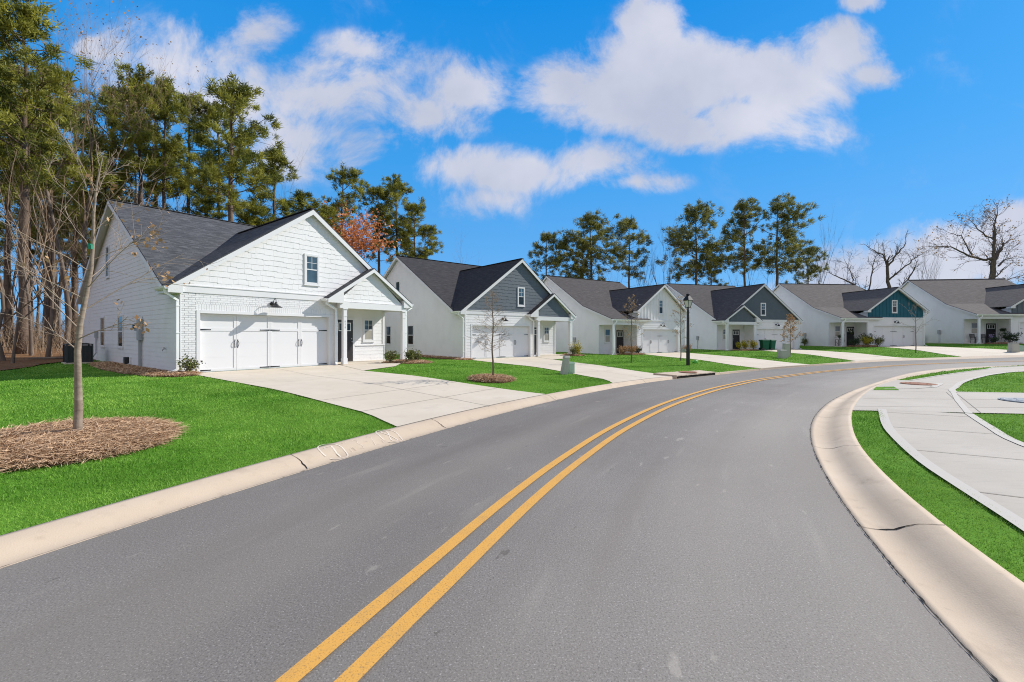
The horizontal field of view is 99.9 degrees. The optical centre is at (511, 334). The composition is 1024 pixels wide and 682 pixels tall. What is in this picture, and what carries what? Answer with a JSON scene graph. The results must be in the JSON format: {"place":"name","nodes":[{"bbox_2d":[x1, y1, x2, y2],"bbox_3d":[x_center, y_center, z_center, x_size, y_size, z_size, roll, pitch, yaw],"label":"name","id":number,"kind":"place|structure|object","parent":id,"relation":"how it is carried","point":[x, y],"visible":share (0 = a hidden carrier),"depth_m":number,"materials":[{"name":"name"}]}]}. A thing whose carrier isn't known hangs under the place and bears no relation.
{"place":"outdoors","nodes":[
{"label":"outdoors","id":0,"kind":"place"},
{"bbox_2d":[0,342,94,369],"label":"forest floor","id":1,"kind":"structure","parent":0,"point":[22,360],"depth_m":22.85,"materials":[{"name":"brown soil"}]},
{"bbox_2d":[0,49,38,345],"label":"pine tree","id":2,"kind":"object","parent":1,"relation":"on","point":[7,289],"visible":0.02,"depth_m":39.71,"materials":[{"name":"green plant"}]},
{"bbox_2d":[0,205,43,340],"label":"bare tree","id":3,"kind":"object","parent":1,"relation":"on","point":[38,307],"visible":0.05,"depth_m":55.63,"materials":[{"name":"brown plant"}]},
{"bbox_2d":[0,80,58,216],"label":"pine tree","id":4,"kind":"object","parent":1,"relation":"on","point":[3,180],"visible":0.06,"depth_m":33.82,"materials":[{"name":"green plant"}]},
{"bbox_2d":[0,76,61,205],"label":"pine tree","id":5,"kind":"object","parent":1,"relation":"on","point":[10,151],"visible":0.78,"depth_m":27.02,"materials":[{"name":"green plant"}]},
{"bbox_2d":[0,98,69,349],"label":"pine tree","id":6,"kind":"object","parent":1,"relation":"on","point":[52,116],"visible":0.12,"depth_m":32.02,"materials":[{"name":"green plant"}]},
{"bbox_2d":[0,180,78,343],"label":"pine tree","id":7,"kind":"object","parent":1,"relation":"on","point":[59,231],"visible":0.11,"depth_m":44.91,"materials":[{"name":"green plant"}]},
{"bbox_2d":[0,129,80,362],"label":"bare tree","id":8,"kind":"object","parent":1,"relation":"on","point":[16,330],"visible":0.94,"depth_m":20.54,"materials":[{"name":"brown plant"}]},
{"bbox_2d":[0,159,102,346],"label":"bare tree","id":9,"kind":"object","parent":1,"relation":"on","point":[46,299],"visible":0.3,"depth_m":36.97,"materials":[{"name":"brown plant"}]},
{"bbox_2d":[0,56,105,344],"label":"pine tree","id":10,"kind":"object","parent":1,"relation":"on","point":[58,192],"visible":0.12,"depth_m":37.81,"materials":[{"name":"green plant"}]},
{"bbox_2d":[0,173,105,348],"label":"bare tree","id":11,"kind":"object","parent":1,"relation":"on","point":[59,302],"visible":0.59,"depth_m":33.98,"materials":[{"name":"brown plant"}]},
{"bbox_2d":[0,106,106,356],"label":"bare tree","id":12,"kind":"object","parent":1,"relation":"on","point":[50,338],"visible":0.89,"depth_m":23.85,"materials":[{"name":"brown plant"}]},
{"bbox_2d":[31,200,77,315],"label":"pine tree","id":13,"kind":"object","parent":1,"relation":"on","point":[42,231],"visible":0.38,"depth_m":40.09,"materials":[{"name":"green plant"}]},
{"bbox_2d":[14,188,101,324],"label":"bare tree","id":14,"kind":"object","parent":1,"relation":"on","point":[69,254],"visible":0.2,"depth_m":43.03,"materials":[{"name":"brown plant"}]},
{"bbox_2d":[0,0,122,353],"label":"pine tree","id":15,"kind":"object","parent":1,"relation":"on","point":[27,22],"visible":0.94,"depth_m":26.93,"materials":[{"name":"green plant"}]},
{"bbox_2d":[0,111,125,360],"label":"bare tree","id":16,"kind":"object","parent":1,"relation":"on","point":[2,356],"visible":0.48,"depth_m":21.90,"materials":[{"name":"brown plant"}]},
{"bbox_2d":[43,97,116,341],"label":"pine tree","id":17,"kind":"object","parent":1,"relation":"on","point":[73,279],"visible":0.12,"depth_m":46.11,"materials":[{"name":"green plant"}]},
{"bbox_2d":[0,0,162,350],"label":"pine tree","id":18,"kind":"object","parent":1,"relation":"on","point":[52,224],"visible":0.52,"depth_m":31.03,"materials":[{"name":"plant"}]},
{"bbox_2d":[55,152,132,234],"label":"pine tree","id":19,"kind":"object","parent":1,"relation":"on","point":[75,211],"visible":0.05,"depth_m":46.52,"materials":[{"name":"green plant"}]},
{"bbox_2d":[30,0,172,276],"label":"bare tree","id":20,"kind":"object","parent":1,"relation":"on","point":[85,221],"visible":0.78,"depth_m":33.27,"materials":[{"name":"plant"}]},
{"bbox_2d":[70,164,134,236],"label":"pine tree","id":21,"kind":"object","parent":1,"relation":"on","point":[116,194],"visible":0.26,"depth_m":41.74,"materials":[{"name":"green plant"}]},
{"bbox_2d":[68,82,145,212],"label":"pine tree","id":22,"kind":"object","parent":1,"relation":"on","point":[94,113],"visible":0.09,"depth_m":42.30,"materials":[{"name":"green plant"}]},
{"bbox_2d":[30,2,213,204],"bbox_3d":[-32.330,-13.312,37.430,9.545,29.503,11.906,0,0,-14],"label":"bare tree","id":23,"kind":"object","parent":1,"relation":"on","point":[135,198],"visible":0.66,"depth_m":36.51,"materials":[{"name":"brown plant"}]},
{"bbox_2d":[72,57,191,204],"bbox_3d":[-32.104,-11.089,36.790,5.890,24.605,8.129,0,0,21],"label":"pine tree","id":24,"kind":"object","parent":1,"relation":"on","point":[116,142],"visible":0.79,"depth_m":35.94,"materials":[{"name":"green plant"}]},
{"bbox_2d":[117,77,195,207],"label":"pine tree","id":25,"kind":"object","parent":1,"relation":"on","point":[160,150],"visible":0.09,"depth_m":42.33,"materials":[{"name":"green plant"}]},
{"bbox_2d":[118,72,216,210],"bbox_3d":[-31.235,-11.169,39.818,6.688,24.789,7.535,0,0,-31],"label":"pine tree","id":26,"kind":"object","parent":1,"relation":"on","point":[165,114],"visible":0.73,"depth_m":38.98,"materials":[{"name":"green plant"}]},
{"bbox_2d":[153,89,234,213],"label":"pine tree","id":27,"kind":"object","parent":1,"relation":"on","point":[205,139],"visible":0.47,"depth_m":45.08,"materials":[{"name":"green plant"}]},
{"bbox_2d":[179,193,227,219],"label":"pine tree","id":28,"kind":"object","parent":1,"relation":"on","point":[206,207],"visible":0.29,"depth_m":41.69,"materials":[{"name":"green plant"}]},
{"bbox_2d":[182,95,253,217],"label":"pine tree","id":29,"kind":"object","parent":1,"relation":"on","point":[205,106],"visible":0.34,"depth_m":45.59,"materials":[{"name":"green plant"}]},
{"bbox_2d":[181,71,284,221],"bbox_3d":[-24.032,-10.784,37.700,9.227,24.250,8.686,0,0,27],"label":"pine tree","id":30,"kind":"object","parent":1,"relation":"on","point":[236,97],"visible":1,"depth_m":36.97,"materials":[{"name":"green plant"}]},
{"bbox_2d":[234,200,277,225],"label":"pine tree","id":31,"kind":"object","parent":1,"relation":"on","point":[255,210],"visible":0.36,"depth_m":43.24,"materials":[{"name":"green plant"}]},
{"bbox_2d":[215,146,301,224],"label":"pine tree","id":32,"kind":"object","parent":1,"relation":"on","point":[278,157],"visible":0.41,"depth_m":45.13,"materials":[{"name":"green plant"}]},
{"bbox_2d":[266,188,330,224],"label":"pine tree","id":33,"kind":"object","parent":1,"relation":"on","point":[301,204],"visible":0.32,"depth_m":49.43,"materials":[{"name":"green plant"}]},
{"bbox_2d":[316,204,343,236],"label":"pine tree","id":34,"kind":"object","parent":1,"relation":"on","point":[327,210],"visible":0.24,"depth_m":49.42,"materials":[{"name":"green plant"}]},
{"bbox_2d":[321,160,367,236],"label":"pine tree","id":35,"kind":"object","parent":1,"relation":"on","point":[351,176],"visible":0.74,"depth_m":53.61,"materials":[{"name":"green plant"}]},
{"bbox_2d":[321,200,401,262],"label":"russet tree","id":36,"kind":"object","parent":1,"relation":"on","point":[349,238],"visible":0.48,"depth_m":50.49,"materials":[{"name":"red plant"}]},
{"bbox_2d":[357,179,412,272],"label":"pine tree","id":37,"kind":"object","parent":1,"relation":"on","point":[377,191],"visible":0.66,"depth_m":57.93,"materials":[{"name":"green plant"}]},
{"bbox_2d":[360,173,425,263],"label":"pine tree","id":38,"kind":"object","parent":1,"relation":"on","point":[395,185],"visible":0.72,"depth_m":58.81,"materials":[{"name":"green plant"}]},
{"bbox_2d":[389,197,430,258],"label":"pine tree","id":39,"kind":"object","parent":1,"relation":"on","point":[415,208],"visible":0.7,"depth_m":57.10,"materials":[{"name":"green plant"}]},
{"bbox_2d":[404,223,443,258],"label":"pine tree","id":40,"kind":"object","parent":1,"relation":"on","point":[429,230],"visible":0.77,"depth_m":56.33,"materials":[{"name":"green plant"}]},
{"bbox_2d":[527,231,569,280],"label":"pine tree","id":41,"kind":"object","parent":1,"relation":"on","point":[553,240],"visible":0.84,"depth_m":71.31,"materials":[{"name":"green plant"}]},
{"bbox_2d":[552,238,599,278],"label":"pine tree","id":42,"kind":"object","parent":1,"relation":"on","point":[582,261],"visible":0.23,"depth_m":78.77,"materials":[{"name":"green plant"}]},
{"bbox_2d":[545,209,640,280],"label":"pine tree","id":43,"kind":"object","parent":1,"relation":"on","point":[591,222],"visible":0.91,"depth_m":72.44,"materials":[{"name":"green plant"}]},
{"bbox_2d":[601,215,661,287],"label":"pine tree","id":44,"kind":"object","parent":1,"relation":"on","point":[636,237],"visible":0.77,"depth_m":75.65,"materials":[{"name":"green plant"}]},
{"bbox_2d":[676,241,729,284],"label":"pine tree","id":45,"kind":"object","parent":1,"relation":"on","point":[711,268],"visible":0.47,"depth_m":79.81,"materials":[{"name":"green plant"}]},
{"bbox_2d":[661,198,748,283],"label":"pine tree","id":46,"kind":"object","parent":1,"relation":"on","point":[691,217],"visible":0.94,"depth_m":76.40,"materials":[{"name":"green plant"}]},
{"bbox_2d":[199,365,542,425],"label":"driveway","id":47,"kind":"structure","parent":0,"point":[397,399],"depth_m":11.06,"materials":[{"name":"concrete"}]},
{"bbox_2d":[343,362,399,369],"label":"walkway","id":48,"kind":"structure","parent":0,"point":[367,366],"depth_m":18.91,"materials":[{"name":"concrete"}]},
{"bbox_2d":[0,357,1023,681],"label":"road","id":49,"kind":"structure","parent":0,"point":[716,535],"depth_m":2.94,"materials":[{"name":"grey asphalt"}]},
{"bbox_2d":[0,355,1023,567],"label":"curb","id":50,"kind":"structure","parent":49,"relation":"on","point":[17,546],"depth_m":4.57,"materials":[{"name":"concrete"}]},
{"bbox_2d":[2,381,997,681],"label":"curb seams","id":51,"kind":"object","parent":50,"relation":"on","point":[822,469],"visible":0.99,"depth_m":3.50,"materials":[{"name":"black concrete"}]},
{"bbox_2d":[653,370,714,378],"bbox_3d":[7.154,1.706,17.720,3.513,0.403,0.949,0,0,-43],"label":"storm drain","id":52,"kind":"object","parent":50,"relation":"in","point":[685,374],"visible":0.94,"depth_m":17.33,"materials":[{"name":"concrete"}]},
{"bbox_2d":[274,361,1008,681],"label":"road marking","id":53,"kind":"object","parent":49,"relation":"on","point":[371,656],"visible":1,"depth_m":2.82,"materials":[{"name":"yellow paint"}]},
{"bbox_2d":[811,365,1023,681],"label":"curb","id":54,"kind":"structure","parent":49,"relation":"on","point":[970,594],"depth_m":3.08,"materials":[{"name":"concrete"}]},
{"bbox_2d":[0,343,1023,534],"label":"lawn","id":55,"kind":"structure","parent":0,"point":[144,478],"depth_m":7.41,"materials":[{"name":"plant"}]},
{"bbox_2d":[0,307,83,356],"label":"underbrush","id":56,"kind":"object","parent":55,"relation":"on","point":[6,341],"visible":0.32,"depth_m":30.43,"materials":[{"name":"brown plant"}]},
{"bbox_2d":[0,146,110,355],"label":"bare tree","id":57,"kind":"object","parent":55,"relation":"on","point":[31,348],"visible":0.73,"depth_m":25.88,"materials":[{"name":"brown plant"}]},
{"bbox_2d":[61,343,92,363],"bbox_3d":[-20.750,0.939,20.600,1.000,1.050,1.000,0,0,37],"label":"air conditioner","id":58,"kind":"object","parent":55,"relation":"on","point":[86,353],"visible":0.68,"depth_m":20.41,"materials":[{"name":"metal"}]},
{"bbox_2d":[0,414,190,472],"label":"mulch ring","id":59,"kind":"object","parent":55,"relation":"on","point":[40,444],"visible":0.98,"depth_m":5.49,"materials":[{"name":"brown wood"}]},
{"bbox_2d":[0,119,225,431],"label":"young tree","id":60,"kind":"object","parent":59,"relation":"on","point":[78,407],"visible":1,"depth_m":5.83,"materials":[{"name":"brown plant"}]},
{"bbox_2d":[88,361,167,375],"bbox_3d":[-16.075,1.305,17.602,10.414,0.178,1.432,0,0,37],"label":"mulch bed","id":61,"kind":"object","parent":55,"relation":"on","point":[121,368],"visible":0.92,"depth_m":16.49,"materials":[{"name":"brown wood"}]},
{"bbox_2d":[142,370,201,376],"bbox_3d":[-11.374,1.294,14.557,1.931,0.194,1.431,0,0,0],"label":"mulch bed","id":62,"kind":"object","parent":55,"relation":"on","point":[181,373],"visible":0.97,"depth_m":14.24,"materials":[{"name":"brown wood"}]},
{"bbox_2d":[176,353,205,371],"bbox_3d":[-10.993,1.036,14.686,0.690,0.830,0.811,0,0,0],"label":"shrub","id":63,"kind":"object","parent":62,"relation":"on","point":[188,365],"visible":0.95,"depth_m":14.66,"materials":[{"name":"green plant"}]},
{"bbox_2d":[75,199,413,372],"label":"house","id":64,"kind":"structure","parent":55,"relation":"on","point":[309,287],"depth_m":18.31,"materials":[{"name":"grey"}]},
{"bbox_2d":[100,316,104,347],"bbox_3d":[-20.882,-0.126,21.957,0.990,1.575,0.062,0,0,37],"label":"window","id":65,"kind":"structure","parent":64,"relation":"in","point":[102,319],"depth_m":21.96,"materials":[{"name":"white"}]},
{"bbox_2d":[105,245,109,278],"bbox_3d":[-20.003,-3.576,21.298,0.790,1.615,0.062,0,0,37],"label":"window","id":66,"kind":"structure","parent":64,"relation":"in","point":[107,249],"depth_m":21.30,"materials":[{"name":"white"}]},
{"bbox_2d":[117,315,123,348],"bbox_3d":[-17.969,-0.131,19.757,0.990,1.545,0.062,0,0,37],"label":"window","id":67,"kind":"structure","parent":64,"relation":"in","point":[120,333],"depth_m":19.76,"materials":[{"name":"white glass"}]},
{"bbox_2d":[200,313,326,372],"bbox_3d":[-9.760,0.301,17.364,0.114,2.130,4.870,0,0,37],"label":"garage door","id":68,"kind":"structure","parent":64,"relation":"in","point":[228,342],"depth_m":17.07,"materials":[{"name":"white metal"}]},
{"bbox_2d":[304,253,319,286],"bbox_3d":[-8.623,-2.776,18.565,0.062,1.355,0.700,0,0,37],"label":"window","id":69,"kind":"structure","parent":64,"relation":"in","point":[311,262],"depth_m":18.56,"materials":[{"name":"white"}]},
{"bbox_2d":[338,320,352,361],"bbox_3d":[-8.181,0.291,21.094,0.130,2.030,0.900,0,0,37],"label":"front door","id":70,"kind":"structure","parent":64,"relation":"in","point":[349,322],"depth_m":21.26,"materials":[{"name":"grey paint"}]},
{"bbox_2d":[363,318,373,341],"bbox_3d":[-7.390,-0.217,22.194,0.062,1.235,0.700,0,0,37],"label":"window","id":71,"kind":"structure","parent":64,"relation":"in","point":[368,323],"depth_m":22.19,"materials":[{"name":"white"}]},
{"bbox_2d":[382,359,431,363],"bbox_3d":[-5.050,1.307,21.601,2.617,0.202,2.606,0,0,11],"label":"mulch bed","id":72,"kind":"object","parent":55,"relation":"on","point":[416,361],"visible":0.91,"depth_m":20.75,"materials":[{"name":"brown wood"}]},
{"bbox_2d":[383,255,576,358],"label":"house","id":73,"kind":"structure","parent":55,"relation":"on","point":[446,312],"depth_m":30.05,"materials":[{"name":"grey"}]},
{"bbox_2d":[407,325,413,345],"bbox_3d":[-7.565,0.061,32.111,0.062,1.545,0.990,0,0,-40],"label":"window","id":74,"kind":"structure","parent":73,"relation":"in","point":[410,328],"depth_m":32.12,"materials":[{"name":"white"}]},
{"bbox_2d":[472,326,527,358],"bbox_3d":[-0.737,0.493,28.719,4.870,2.130,0.114,0,0,-40],"label":"garage door","id":75,"kind":"structure","parent":73,"relation":"in","point":[517,345],"depth_m":28.74,"materials":[{"name":"white metal"}]},
{"bbox_2d":[517,287,524,306],"bbox_3d":[0.638,-2.585,29.641,0.700,1.355,0.062,0,0,-40],"label":"window","id":76,"kind":"structure","parent":73,"relation":"in","point":[520,290],"depth_m":29.61,"materials":[{"name":"white"}]},
{"bbox_2d":[466,373,516,382],"bbox_3d":[-0.654,1.356,13.750,1.728,0.250,1.661,0,0,0],"label":"mulch ring","id":77,"kind":"object","parent":55,"relation":"on","point":[494,378],"visible":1,"depth_m":13.38,"materials":[{"name":"brown wood"}]},
{"bbox_2d":[467,290,511,374],"bbox_3d":[-0.741,0.045,13.697,1.529,2.908,1.603,0,0,0],"label":"young tree","id":78,"kind":"object","parent":77,"relation":"on","point":[493,331],"visible":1,"depth_m":13.78,"materials":[{"name":"brown plant"}]},
{"bbox_2d":[560,356,570,374],"bbox_3d":[2.004,1.167,16.210,0.328,0.720,0.273,0,0,-17],"label":"utility box","id":79,"kind":"object","parent":55,"relation":"on","point":[565,366],"visible":0.89,"depth_m":16.11,"materials":[{"name":"green plastic"}]},
{"bbox_2d":[543,275,689,354],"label":"house","id":80,"kind":"structure","parent":55,"relation":"on","point":[597,308],"depth_m":39.17,"materials":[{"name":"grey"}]},
{"bbox_2d":[616,330,623,352],"bbox_3d":[9.582,0.632,38.186,0.920,2.050,0.130,0,0,-33],"label":"front door","id":81,"kind":"structure","parent":80,"relation":"in","point":[619,333],"depth_m":38.17,"materials":[{"name":"black paint"}]},
{"bbox_2d":[643,329,675,352],"bbox_3d":[13.417,0.612,39.183,4.840,2.130,0.114,0,0,-33],"label":"garage door","id":82,"kind":"structure","parent":80,"relation":"in","point":[654,341],"depth_m":39.17,"materials":[{"name":"white metal"}]},
{"bbox_2d":[620,294,645,362],"bbox_3d":[6.625,-0.272,23.928,1.465,3.946,1.285,0,0,0],"label":"young tree","id":83,"kind":"object","parent":55,"relation":"on","point":[631,321],"visible":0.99,"depth_m":23.87,"materials":[{"name":"brown plant"}]},
{"bbox_2d":[672,295,693,359],"bbox_3d":[10.345,-0.349,26.304,1.162,4.143,0.964,0,0,0],"label":"young tree","id":84,"kind":"object","parent":55,"relation":"on","point":[681,313],"visible":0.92,"depth_m":26.29,"materials":[{"name":"brown plant"}]},
{"bbox_2d":[683,294,692,365],"bbox_3d":[9.400,-0.253,23.000,0.390,3.870,0.390,0,0,-29],"label":"street lamp","id":85,"kind":"object","parent":55,"relation":"on","point":[687,299],"visible":0.92,"depth_m":22.93,"materials":[{"name":"black metal"}]},
{"bbox_2d":[666,283,802,350],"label":"house","id":86,"kind":"structure","parent":55,"relation":"on","point":[723,317],"depth_m":44.81,"materials":[{"name":"grey"}]},
{"bbox_2d":[757,329,792,349],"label":"garage door","id":87,"kind":"structure","parent":86,"relation":"in","point":[762,334],"depth_m":44.83,"materials":[{"name":"white metal"}]},
{"bbox_2d":[710,195,783,285],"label":"pine tree","id":88,"kind":"object","parent":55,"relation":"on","point":[743,208],"visible":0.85,"depth_m":79.72,"materials":[{"name":"green plant"}]},
{"bbox_2d":[733,193,824,286],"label":"pine tree","id":89,"kind":"object","parent":55,"relation":"on","point":[793,248],"visible":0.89,"depth_m":78.55,"materials":[{"name":"green plant"}]},
{"bbox_2d":[780,313,803,354],"bbox_3d":[22.023,0.015,33.740,1.744,3.469,1.661,0,0,-29],"label":"young tree","id":90,"kind":"object","parent":55,"relation":"on","point":[788,322],"visible":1,"depth_m":33.87,"materials":[{"name":"brown plant"}]},
{"bbox_2d":[784,245,829,283],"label":"pine tree","id":91,"kind":"object","parent":55,"relation":"on","point":[817,268],"visible":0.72,"depth_m":80.70,"materials":[{"name":"green plant"}]},
{"bbox_2d":[772,283,929,346],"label":"house","id":92,"kind":"structure","parent":55,"relation":"on","point":[827,314],"depth_m":46.29,"materials":[{"name":"white"}]},
{"bbox_2d":[874,326,913,345],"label":"garage door","id":93,"kind":"structure","parent":92,"relation":"in","point":[893,335],"depth_m":45.64,"materials":[{"name":"white metal"}]},
{"bbox_2d":[820,230,936,289],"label":"oak tree","id":94,"kind":"object","parent":55,"relation":"on","point":[888,277],"visible":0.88,"depth_m":75.88,"materials":[{"name":"brown plant"}]},
{"bbox_2d":[900,278,1023,343],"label":"house","id":95,"kind":"structure","parent":55,"relation":"on","point":[962,310],"depth_m":46.83,"materials":[{"name":"white"}]},
{"bbox_2d":[986,323,995,342],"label":"front door","id":96,"kind":"structure","parent":95,"relation":"in","point":[990,327],"depth_m":44.82,"materials":[{"name":"black paint"}]},
{"bbox_2d":[983,342,1020,343],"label":"mulch bed","id":97,"kind":"object","parent":55,"relation":"on","point":[999,342],"visible":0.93,"depth_m":42.55,"materials":[{"name":"brown wood"}]},
{"bbox_2d":[998,331,1022,341],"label":"shrub","id":98,"kind":"object","parent":97,"relation":"on","point":[1014,337],"visible":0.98,"depth_m":42.54,"materials":[{"name":"green plant"}]},
{"bbox_2d":[0,0,1023,335],"label":"sky","id":99,"kind":"structure","parent":0,"point":[513,121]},
{"bbox_2d":[473,357,667,382],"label":"driveway","id":100,"kind":"structure","parent":0,"point":[612,374],"depth_m":18.99,"materials":[{"name":"concrete"}]},
{"bbox_2d":[635,223,682,285],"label":"bare tree","id":101,"kind":"object","parent":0,"point":[668,274],"visible":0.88,"depth_m":74.93,"materials":[{"name":"grey plant"}]},
{"bbox_2d":[646,352,808,367],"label":"driveway","id":102,"kind":"structure","parent":0,"point":[748,362],"depth_m":27.92,"materials":[{"name":"concrete"}]},
{"bbox_2d":[763,349,901,360],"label":"driveway","id":103,"kind":"structure","parent":0,"point":[852,356],"depth_m":33.53,"materials":[{"name":"concrete"}]},
{"bbox_2d":[852,366,1023,581],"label":"lawn","id":104,"kind":"structure","parent":0,"point":[988,513],"depth_m":4.16,"materials":[{"name":"plant"}]},
{"bbox_2d":[853,366,1023,530],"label":"sidewalk","id":105,"kind":"structure","parent":0,"point":[982,461],"depth_m":6.62,"materials":[{"name":"concrete"}]},
{"bbox_2d":[878,346,1023,356],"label":"driveway","id":106,"kind":"structure","parent":0,"point":[961,352],"depth_m":34.87,"materials":[{"name":"concrete"}]},
{"bbox_3d":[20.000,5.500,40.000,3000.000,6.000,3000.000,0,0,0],"label":"far ground","id":107,"kind":"structure","parent":0,"visible":0},
{"bbox_2d":[913,194,1023,283],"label":"oak tree","id":108,"kind":"object","parent":107,"relation":"on","point":[994,255],"visible":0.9,"depth_m":80.43,"materials":[{"name":"brown plant"}]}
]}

